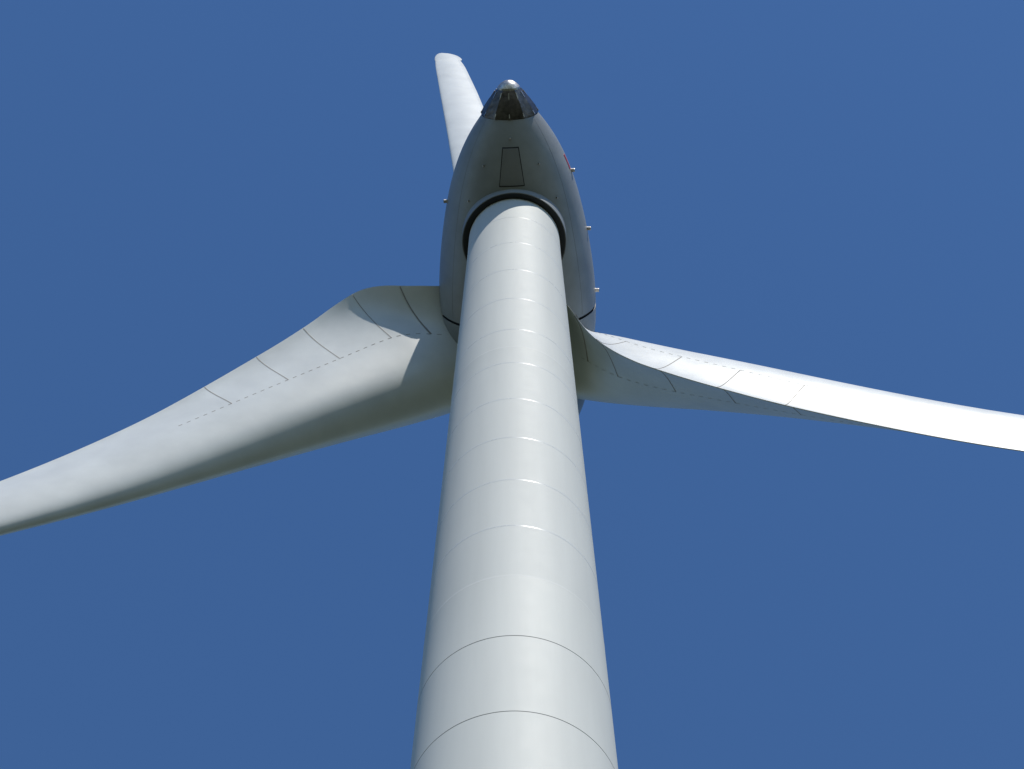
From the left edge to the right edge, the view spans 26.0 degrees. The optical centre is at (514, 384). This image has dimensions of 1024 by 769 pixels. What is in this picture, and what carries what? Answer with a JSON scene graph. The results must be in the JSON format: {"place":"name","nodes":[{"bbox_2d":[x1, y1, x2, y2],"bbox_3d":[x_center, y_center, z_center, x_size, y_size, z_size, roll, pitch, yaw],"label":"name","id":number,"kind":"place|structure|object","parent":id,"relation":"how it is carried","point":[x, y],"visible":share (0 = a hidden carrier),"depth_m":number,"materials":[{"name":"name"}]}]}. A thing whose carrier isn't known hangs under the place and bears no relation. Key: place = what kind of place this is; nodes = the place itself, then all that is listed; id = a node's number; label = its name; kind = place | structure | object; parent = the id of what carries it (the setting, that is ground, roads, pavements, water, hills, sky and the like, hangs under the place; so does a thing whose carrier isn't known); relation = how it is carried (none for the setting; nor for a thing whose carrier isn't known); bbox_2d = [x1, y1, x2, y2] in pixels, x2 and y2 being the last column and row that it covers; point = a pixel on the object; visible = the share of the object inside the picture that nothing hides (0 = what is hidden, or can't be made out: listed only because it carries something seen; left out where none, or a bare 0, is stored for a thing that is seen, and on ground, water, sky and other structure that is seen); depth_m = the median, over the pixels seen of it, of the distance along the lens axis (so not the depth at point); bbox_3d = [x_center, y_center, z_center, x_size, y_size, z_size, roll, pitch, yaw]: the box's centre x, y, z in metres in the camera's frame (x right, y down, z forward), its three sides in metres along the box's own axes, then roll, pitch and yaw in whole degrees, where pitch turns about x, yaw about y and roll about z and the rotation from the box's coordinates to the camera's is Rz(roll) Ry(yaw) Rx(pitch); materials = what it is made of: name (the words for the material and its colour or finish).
{"place":"outdoors","nodes":[
{"label":"outdoors","id":0,"kind":"place"},
{"bbox_2d":[0,0,1023,768],"label":"sky","id":1,"kind":"structure","parent":0,"point":[833,190],"materials":[{"name":"blue"}]},
{"bbox_2d":[577,399,584,413],"bbox_3d":[0.133,0.114,60.187,4.003,4.004,3.533,0,-66,0],"label":"spinner","id":2,"kind":"object","parent":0,"point":[580,402],"visible":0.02,"depth_m":59.48,"materials":[{"name":"paint"}]},
{"bbox_2d":[0,286,457,535],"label":"rotor blade","id":3,"kind":"object","parent":2,"relation":"attached to","point":[396,381],"visible":0.95,"depth_m":56.07,"materials":[{"name":"white plastic"}]},
{"bbox_2d":[179,286,441,425],"bbox_3d":[-5.240,-0.436,57.395,6.677,5.370,1.576,-11,-66,5],"label":"blade panel joint","id":4,"kind":"object","parent":3,"relation":"attached to","point":[334,354],"visible":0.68,"depth_m":58.36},
{"bbox_2d":[435,53,482,172],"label":"rotor blade","id":5,"kind":"object","parent":2,"relation":"attached to","point":[462,105],"visible":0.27,"depth_m":88.05,"materials":[{"name":"white plastic"}]},
{"bbox_2d":[566,304,1023,451],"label":"rotor blade","id":6,"kind":"object","parent":2,"relation":"attached to","point":[640,379],"visible":0.96,"depth_m":55.57,"materials":[{"name":"white plastic"}]},
{"bbox_2d":[574,314,858,424],"bbox_3d":[5.000,-0.204,56.332,7.369,4.402,1.485,10,-66,-4],"label":"blade panel joint","id":7,"kind":"object","parent":6,"relation":"attached to","point":[658,368],"visible":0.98,"depth_m":56.36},
{"label":"gravel yard","id":8,"kind":"structure","parent":0,"visible":0},
{"bbox_2d":[410,199,617,768],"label":"tower","id":9,"kind":"structure","parent":8,"relation":"on","point":[514,674],"depth_m":39.17,"materials":[{"name":"metal"}]},
{"bbox_2d":[463,193,565,259],"bbox_3d":[0.000,-3.700,56.936,2.630,0.280,2.630,0,-66,0],"label":"yaw seal","id":10,"kind":"object","parent":9,"relation":"attached to","point":[495,199],"visible":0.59,"depth_m":56.51,"materials":[{"name":"black rubber"}]},
{"bbox_2d":[439,112,595,343],"bbox_3d":[0.093,-4.114,58.362,4.173,4.181,6.186,0,-66,0],"label":"nacelle shell","id":11,"kind":"object","parent":9,"relation":"on","point":[542,178],"visible":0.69,"depth_m":57.24},
{"bbox_2d":[452,120,485,310],"bbox_3d":[-1.172,-4.240,57.547,0.889,1.047,5.094,0,-66,0],"label":"nacelle shell joint","id":12,"kind":"object","parent":11,"relation":"attached to","point":[456,228],"visible":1,"depth_m":57.43,"materials":[{"name":"grey metal"}]},
{"bbox_2d":[481,88,537,119],"bbox_3d":[-0.119,-7.298,57.241,1.479,1.478,0.737,0,-66,0],"label":"tail cap","id":13,"kind":"object","parent":11,"relation":"attached to","point":[504,107],"visible":0.99,"depth_m":56.83,"materials":[{"name":"black metal"}]},
{"bbox_2d":[497,80,519,90],"bbox_3d":[-0.144,-7.707,57.093,0.600,0.599,0.230,0,-66,0],"label":"tail tip","id":14,"kind":"object","parent":13,"relation":"attached to","point":[508,85],"visible":1,"depth_m":56.93,"materials":[{"name":"silver metal"}]},
{"bbox_2d":[481,88,538,118],"bbox_3d":[-0.119,-7.296,57.242,1.509,1.508,0.645,0,-66,0],"label":"tail cap rib","id":15,"kind":"object","parent":13,"relation":"attached to","point":[508,99],"visible":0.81,"depth_m":56.85,"materials":[{"name":"black metal"}]},
{"bbox_2d":[499,147,524,186],"bbox_3d":[-0.057,-5.537,56.522,0.658,0.493,0.930,0,-66,0],"label":"service hatch frame","id":16,"kind":"object","parent":11,"relation":"attached to","point":[501,166],"visible":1,"depth_m":56.51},
{"bbox_2d":[500,148,523,185],"bbox_3d":[-0.059,-5.530,56.506,0.613,0.459,0.870,0,-66,0],"label":"service hatch","id":17,"kind":"object","parent":16,"relation":"in","point":[511,172],"visible":1,"depth_m":56.48,"materials":[{"name":"grey metal"}]},
{"bbox_2d":[462,189,566,260],"bbox_3d":[0.000,-3.885,57.352,2.680,1.170,2.680,0,-66,0],"label":"yaw collar","id":18,"kind":"object","parent":11,"relation":"attached to","point":[476,205],"visible":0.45,"depth_m":56.53,"materials":[{"name":"paint"}]},
{"bbox_2d":[534,119,582,313],"bbox_3d":[1.141,-4.327,57.509,1.292,1.047,5.006,0,-66,0],"label":"nacelle shell joint","id":19,"kind":"object","parent":11,"relation":"attached to","point":[569,214],"visible":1,"depth_m":57.29,"materials":[{"name":"grey metal"}]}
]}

